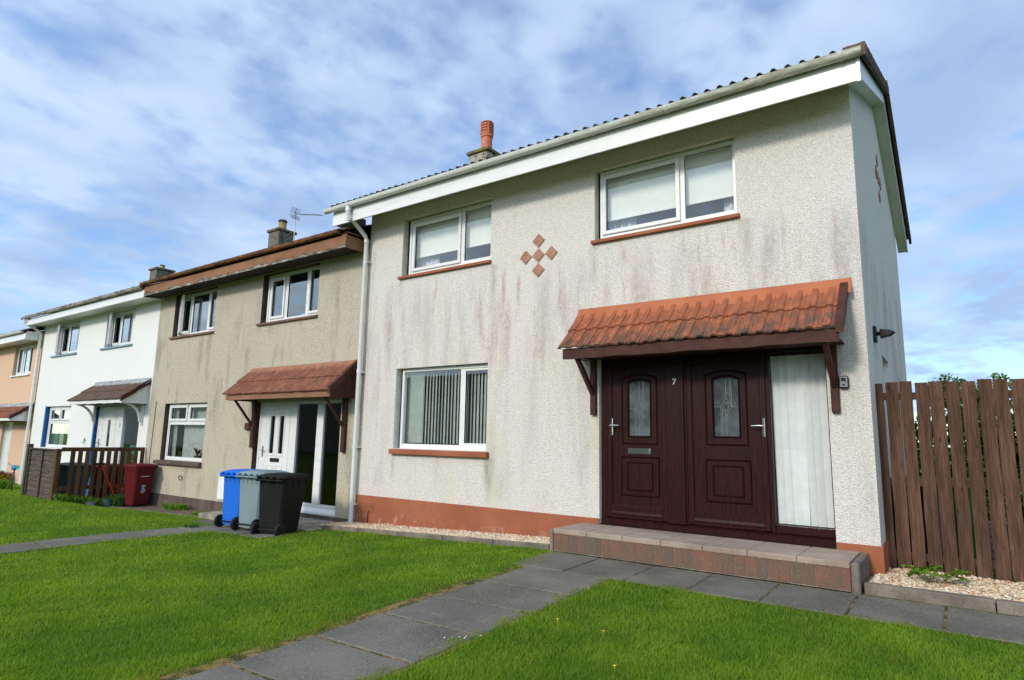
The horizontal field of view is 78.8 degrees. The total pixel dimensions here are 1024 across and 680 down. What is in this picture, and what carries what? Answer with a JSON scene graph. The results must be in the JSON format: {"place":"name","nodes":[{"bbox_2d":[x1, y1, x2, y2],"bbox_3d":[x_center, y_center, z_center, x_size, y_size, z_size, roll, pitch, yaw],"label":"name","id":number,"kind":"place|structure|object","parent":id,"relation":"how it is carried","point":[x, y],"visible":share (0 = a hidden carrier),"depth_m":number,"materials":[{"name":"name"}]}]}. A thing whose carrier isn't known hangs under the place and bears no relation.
{"place":"outdoors","nodes":[
{"label":"outdoors","id":0,"kind":"place"},
{"bbox_2d":[0,520,297,553],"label":"neighbour path","id":1,"kind":"structure","parent":0,"point":[21,547],"depth_m":8.56,"materials":[{"name":"grey concrete"}]},
{"bbox_2d":[184,523,201,527],"bbox_3d":[-4.915,2.863,9.597,0.251,0.082,0.229,3,-9,-13],"label":"weed clump","id":2,"kind":"object","parent":1,"relation":"on","point":[189,525],"visible":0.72,"depth_m":9.55,"materials":[{"name":"green plant"}]},
{"bbox_2d":[214,469,262,527],"bbox_3d":[-4.230,2.486,9.835,0.544,0.875,0.659,-4,-10,29],"label":"wheelie bin","id":3,"kind":"object","parent":1,"relation":"on","point":[231,497],"visible":0.52,"depth_m":9.65,"materials":[{"name":"plastic"}]},
{"bbox_2d":[230,470,289,529],"bbox_3d":[-3.807,2.419,9.454,0.544,0.875,0.659,-4,-10,27],"label":"wheelie bin","id":4,"kind":"object","parent":1,"relation":"on","point":[248,517],"visible":0.6,"depth_m":9.25,"materials":[{"name":"plastic"}]},
{"bbox_2d":[250,472,310,535],"bbox_3d":[-3.371,2.392,9.105,0.544,0.875,0.659,-2,-10,21],"label":"wheelie bin","id":5,"kind":"object","parent":1,"relation":"on","point":[281,499],"visible":0.98,"depth_m":8.92,"materials":[{"name":"plastic"}]},
{"bbox_2d":[5,528,1023,679],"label":"path joints","id":6,"kind":"object","parent":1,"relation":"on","point":[233,658],"visible":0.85,"depth_m":4.50,"materials":[{"name":"grey concrete"}]},
{"bbox_2d":[0,448,1023,679],"bbox_3d":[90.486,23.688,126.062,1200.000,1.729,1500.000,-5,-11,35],"label":"ground","id":7,"kind":"structure","parent":0,"point":[447,585],"depth_m":4.73,"materials":[{"name":"green plant"}]},
{"bbox_2d":[0,470,12,478],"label":"shrub","id":8,"kind":"object","parent":7,"relation":"on","point":[5,474],"visible":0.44,"depth_m":18.71,"materials":[{"name":"red plant"}]},
{"bbox_2d":[0,474,16,488],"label":"flowering plant","id":9,"kind":"object","parent":7,"relation":"on","point":[6,483],"visible":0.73,"depth_m":16.77,"materials":[{"name":"green plant"}]},
{"bbox_2d":[8,463,19,490],"bbox_3d":[-11.776,3.232,14.712,0.460,0.660,0.205,-5,-11,35],"label":"garden windmill","id":10,"kind":"object","parent":7,"relation":"on","point":[14,467],"visible":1,"depth_m":14.77,"materials":[{"name":"blue plastic"}]},
{"bbox_2d":[0,326,45,483],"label":"terraced house","id":11,"kind":"structure","parent":7,"relation":"on","point":[18,350],"depth_m":19.56,"materials":[{"name":"paint"}]},
{"bbox_2d":[0,422,12,472],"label":"door","id":12,"kind":"structure","parent":11,"relation":"in","point":[8,427],"depth_m":19.83,"materials":[{"name":"white plastic"}]},
{"bbox_2d":[9,344,33,376],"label":"window","id":13,"kind":"structure","parent":11,"relation":"in","point":[25,354],"depth_m":19.90,"materials":[{"name":"white plastic"}]},
{"bbox_2d":[20,444,61,500],"bbox_3d":[-10.096,2.857,13.359,1.730,1.220,0.100,-5,-11,35],"label":"fence panel","id":14,"kind":"object","parent":7,"relation":"on","point":[41,473],"visible":0.9,"depth_m":13.34,"materials":[{"name":"brown wood"}]},
{"bbox_2d":[57,462,91,497],"bbox_3d":[-9.610,3.125,13.647,0.659,0.875,0.544,-5,-11,35],"label":"wheelie bin","id":15,"kind":"object","parent":7,"relation":"on","point":[63,474],"visible":0.41,"depth_m":13.47,"materials":[{"name":"plastic"}]},
{"bbox_2d":[50,493,105,506],"bbox_3d":[-9.077,3.347,13.083,0.614,0.374,1.084,-5,-11,35],"label":"grass clump","id":16,"kind":"object","parent":7,"relation":"on","point":[71,498],"visible":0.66,"depth_m":12.94,"materials":[{"name":"green plant"}]},
{"bbox_2d":[84,501,97,505],"bbox_3d":[-8.899,3.449,13.141,0.280,0.100,0.280,-5,-11,35],"label":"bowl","id":17,"kind":"object","parent":7,"relation":"on","point":[91,503],"visible":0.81,"depth_m":13.06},
{"bbox_2d":[18,265,175,494],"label":"terraced house","id":18,"kind":"structure","parent":7,"relation":"on","point":[95,382],"depth_m":16.51,"materials":[{"name":"white paint"}]},
{"bbox_2d":[39,406,70,448],"bbox_3d":[-12.768,2.469,17.535,1.830,1.200,0.195,-5,-11,35],"label":"window","id":19,"kind":"structure","parent":18,"relation":"in","point":[59,418],"depth_m":17.61,"materials":[{"name":"white plastic"}]},
{"bbox_2d":[50,321,80,357],"bbox_3d":[-12.853,-0.021,17.932,1.810,0.960,0.340,-5,-11,35],"label":"window","id":20,"kind":"structure","parent":18,"relation":"in","point":[74,328],"depth_m":17.98,"materials":[{"name":"white plastic"}]},
{"bbox_2d":[96,409,120,462],"bbox_3d":[-10.173,2.652,15.630,1.140,1.830,0.100,-5,-11,35],"label":"door","id":21,"kind":"structure","parent":18,"relation":"in","point":[109,418],"depth_m":15.71,"materials":[{"name":"white plastic"}]},
{"bbox_2d":[99,309,135,349],"bbox_3d":[-10.125,-0.273,16.014,1.800,0.960,0.321,-5,-11,35],"label":"window","id":22,"kind":"structure","parent":18,"relation":"in","point":[113,318],"depth_m":16.12,"materials":[{"name":"white plastic"}]},
{"bbox_2d":[57,447,144,499],"bbox_3d":[-8.912,2.980,13.547,0.092,1.280,1.630,-5,-11,35],"label":"picket fence","id":23,"kind":"object","parent":7,"relation":"on","point":[83,487],"visible":0.57,"depth_m":13.45,"materials":[{"name":"brown wood"}]},
{"bbox_2d":[95,463,113,494],"bbox_3d":[-8.827,3.076,13.552,0.092,0.806,0.487,-6,-12,39],"label":"garden rake","id":24,"kind":"object","parent":23,"relation":"attached to","point":[101,464],"visible":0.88,"depth_m":13.53,"materials":[{"name":"red paint"}]},
{"bbox_2d":[87,463,125,498],"bbox_3d":[-9.266,3.278,14.287,0.659,0.875,0.544,-3,-10,25],"label":"wheelie bin","id":25,"kind":"object","parent":7,"relation":"on","point":[102,479],"visible":0.26,"depth_m":14.12,"materials":[{"name":"plastic"}]},
{"bbox_2d":[103,499,111,506],"bbox_3d":[-8.665,3.501,13.361,0.200,0.175,0.200,-5,-11,35],"label":"plant pot","id":26,"kind":"object","parent":7,"relation":"on","point":[107,503],"visible":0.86,"depth_m":13.29,"materials":[{"name":"plastic"}]},
{"bbox_2d":[109,506,196,516],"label":"kerb","id":27,"kind":"structure","parent":7,"relation":"on","point":[148,511],"depth_m":12.42,"materials":[{"name":"concrete"}]},
{"bbox_2d":[120,504,212,515],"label":"soil","id":28,"kind":"structure","parent":7,"relation":"on","point":[147,507],"depth_m":12.70,"materials":[{"name":"brown soil"}]},
{"bbox_2d":[105,484,129,506],"bbox_3d":[-8.575,3.392,13.624,0.734,0.482,0.711,1,-9,-3],"label":"flowering plant","id":29,"kind":"object","parent":28,"relation":"on","point":[116,500],"visible":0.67,"depth_m":13.39,"materials":[{"name":"green plant"}]},
{"bbox_2d":[121,463,157,506],"bbox_3d":[-8.140,3.163,13.590,0.567,0.928,0.490,-4,-10,29],"label":"wheelie bin","id":30,"kind":"object","parent":28,"relation":"on","point":[139,477],"visible":1,"depth_m":13.45,"materials":[{"name":"plastic"}]},
{"bbox_2d":[160,503,188,509],"bbox_3d":[-6.903,3.412,12.752,0.915,0.171,0.472,-5,-11,35],"label":"weed clump","id":31,"kind":"object","parent":28,"relation":"on","point":[172,506],"visible":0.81,"depth_m":12.62,"materials":[{"name":"green plant"}]},
{"bbox_2d":[190,511,201,515],"bbox_3d":[-5.721,3.227,11.569,0.743,0.108,0.308,-5,-11,35],"label":"weed clump","id":32,"kind":"object","parent":28,"relation":"on","point":[195,513],"visible":0.25,"depth_m":11.60,"materials":[{"name":"green plant"}]},
{"bbox_2d":[139,219,371,521],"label":"terraced house","id":33,"kind":"structure","parent":7,"relation":"on","point":[264,343],"depth_m":12.10,"materials":[{"name":"beige concrete"}]},
{"bbox_2d":[153,403,206,466],"bbox_3d":[-7.106,2.045,13.555,1.895,1.315,0.342,-5,-11,35],"label":"window","id":34,"kind":"structure","parent":33,"relation":"in","point":[194,423],"depth_m":13.63,"materials":[{"name":"white plastic"}]},
{"bbox_2d":[169,288,216,339],"bbox_3d":[-7.088,-0.581,13.900,1.855,1.020,0.274,-5,-11,35],"label":"window","id":35,"kind":"structure","parent":33,"relation":"in","point":[181,333],"depth_m":14.02,"materials":[{"name":"white plastic"}]},
{"bbox_2d":[217,475,223,499],"bbox_3d":[-5.527,2.852,12.065,0.400,0.455,0.174,-5,-11,35],"label":"meter box","id":36,"kind":"object","parent":33,"relation":"attached to","point":[220,490],"visible":0.28,"depth_m":12.05,"materials":[{"name":"white plastic"}]},
{"bbox_2d":[244,423,250,429],"bbox_3d":[-5.103,1.669,12.039,0.160,0.140,0.049,-5,-11,35],"label":"junction box","id":37,"kind":"object","parent":33,"relation":"attached to","point":[247,426],"visible":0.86,"depth_m":12.01,"materials":[{"name":"brown paint"}]},
{"bbox_2d":[258,404,295,472],"bbox_3d":[-4.383,2.060,11.546,1.050,1.720,0.099,-5,-11,35],"label":"door","id":38,"kind":"structure","parent":33,"relation":"in","point":[278,421],"depth_m":11.59,"materials":[{"name":"white plastic"}]},
{"bbox_2d":[256,265,319,325],"bbox_3d":[-4.183,-0.826,12.001,1.870,1.020,0.370,-5,-11,35],"label":"window","id":39,"kind":"structure","parent":33,"relation":"in","point":[286,277],"depth_m":12.05,"materials":[{"name":"white plastic"}]},
{"bbox_2d":[282,207,321,241],"bbox_3d":[-5.568,-2.986,16.299,1.806,1.043,0.290,-5,-11,35],"label":"tv aerial","id":40,"kind":"object","parent":33,"relation":"attached to","point":[295,217],"visible":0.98,"depth_m":16.43,"materials":[{"name":"grey metal"}]},
{"bbox_2d":[198,511,335,530],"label":"porch slab","id":41,"kind":"structure","parent":7,"relation":"on","point":[307,524],"depth_m":10.20,"materials":[{"name":"concrete"}]},
{"bbox_2d":[322,525,549,549],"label":"kerb","id":42,"kind":"structure","parent":7,"relation":"on","point":[463,539],"depth_m":8.09,"materials":[{"name":"concrete"}]},
{"bbox_2d":[323,41,911,576],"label":"terraced house","id":43,"kind":"structure","parent":7,"relation":"on","point":[667,317],"depth_m":7.61,"materials":[{"name":"paint"}]},
{"bbox_2d":[388,364,488,457],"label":"window","id":44,"kind":"structure","parent":43,"relation":"in","point":[416,382],"depth_m":9.43,"materials":[{"name":"white plastic"}]},
{"bbox_2d":[397,201,491,279],"bbox_3d":[-0.978,-1.524,9.803,1.883,1.000,0.370,-5,-11,35],"label":"window","id":45,"kind":"structure","parent":43,"relation":"in","point":[432,236],"depth_m":9.84,"materials":[{"name":"white plastic"}]},
{"bbox_2d":[607,359,667,521],"bbox_3d":[1.486,1.178,7.466,0.772,1.870,0.139,-5,-11,35],"label":"door","id":46,"kind":"structure","parent":43,"relation":"in","point":[636,398],"depth_m":7.47,"materials":[{"name":"brown wood"}]},
{"bbox_2d":[590,139,739,244],"bbox_3d":[1.898,-1.783,7.769,1.882,0.995,0.370,-5,-11,35],"label":"window","id":47,"kind":"structure","parent":43,"relation":"in","point":[678,181],"depth_m":7.75,"materials":[{"name":"white plastic"}]},
{"bbox_2d":[685,353,771,531],"bbox_3d":[2.351,1.098,6.855,0.877,1.870,0.139,-5,-11,35],"label":"door","id":48,"kind":"structure","parent":43,"relation":"in","point":[728,456],"depth_m":6.85,"materials":[{"name":"brown wood"}]},
{"bbox_2d":[839,376,848,388],"bbox_3d":[3.288,0.417,6.179,0.084,0.125,0.062,-5,-11,35],"label":"key safe","id":49,"kind":"object","parent":43,"relation":"attached to","point":[843,382],"visible":1,"depth_m":6.16,"materials":[{"name":"black plastic"}]},
{"bbox_2d":[873,326,894,342],"bbox_3d":[3.983,-0.068,6.671,0.196,0.170,0.160,-5,-11,35],"label":"wall lamp","id":50,"kind":"object","parent":43,"relation":"attached to","point":[884,333],"visible":1,"depth_m":6.65,"materials":[{"name":"black plastic"}]},
{"bbox_2d":[318,526,1022,603],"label":"gravel bed","id":51,"kind":"object","parent":7,"relation":"on","point":[870,578],"visible":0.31,"depth_m":5.70,"materials":[{"name":"stone"}]},
{"bbox_2d":[318,521,549,543],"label":"gravel","id":52,"kind":"structure","parent":51,"relation":"on","point":[507,536],"depth_m":8.50,"materials":[{"name":"beige gravel"}]},
{"bbox_2d":[875,378,1023,581],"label":"slat fence","id":53,"kind":"object","parent":51,"relation":"on","point":[998,393],"visible":0.88,"depth_m":5.95,"materials":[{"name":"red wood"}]},
{"bbox_2d":[550,523,869,594],"bbox_3d":[1.885,2.236,6.457,3.110,0.337,0.704,-5,-11,35],"label":"doorstep","id":54,"kind":"object","parent":7,"relation":"on","point":[829,569],"visible":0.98,"depth_m":6.06,"materials":[{"name":"concrete"}]},
{"bbox_2d":[891,485,942,564],"bbox_3d":[4.231,1.915,6.559,0.659,0.875,0.544,10,-12,-44],"label":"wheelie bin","id":55,"kind":"object","parent":7,"relation":"on","point":[923,513],"visible":0.08,"depth_m":6.39,"materials":[{"name":"plastic"}]},
{"bbox_2d":[905,475,976,558],"bbox_3d":[4.802,1.990,7.035,0.720,0.850,0.700,-5,-11,35],"label":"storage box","id":56,"kind":"object","parent":7,"relation":"on","point":[956,526],"visible":0.05,"depth_m":6.66,"materials":[{"name":"brown wood"}]},
{"bbox_2d":[864,582,1023,616],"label":"kerb","id":57,"kind":"structure","parent":7,"relation":"on","point":[987,604],"depth_m":5.00,"materials":[{"name":"concrete"}]},
{"bbox_2d":[914,401,1023,525],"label":"hedge","id":58,"kind":"object","parent":7,"relation":"on","point":[982,449],"visible":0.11,"depth_m":8.93,"materials":[{"name":"green plant"}]},
{"bbox_2d":[928,372,1012,439],"bbox_3d":[6.393,0.933,8.781,1.157,0.958,0.497,-5,-11,35],"label":"bush","id":59,"kind":"object","parent":7,"relation":"on","point":[993,376],"visible":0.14,"depth_m":8.66,"materials":[{"name":"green plant"}]},
{"bbox_2d":[988,521,1023,561],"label":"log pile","id":60,"kind":"object","parent":7,"relation":"on","point":[991,542],"visible":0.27,"depth_m":6.51,"materials":[{"name":"wood"}]},
{"bbox_2d":[0,0,1023,446],"label":"sky","id":61,"kind":"structure","parent":0,"point":[137,136],"materials":[{"name":"blue"}]},
{"bbox_2d":[177,551,1023,679],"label":"path","id":62,"kind":"structure","parent":0,"point":[385,634],"depth_m":4.68,"materials":[{"name":"grey concrete"}]},
{"bbox_2d":[869,567,1023,602],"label":"gravel","id":63,"kind":"structure","parent":0,"point":[992,588],"depth_m":5.42,"materials":[{"name":"beige gravel"}]},
{"bbox_2d":[900,564,971,582],"bbox_3d":[3.777,2.073,5.518,0.526,0.161,0.552,-1,-9,12],"label":"leafy plant","id":64,"kind":"object","parent":63,"relation":"on","point":[918,571],"visible":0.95,"depth_m":5.50,"materials":[{"name":"green plant"}]}
]}

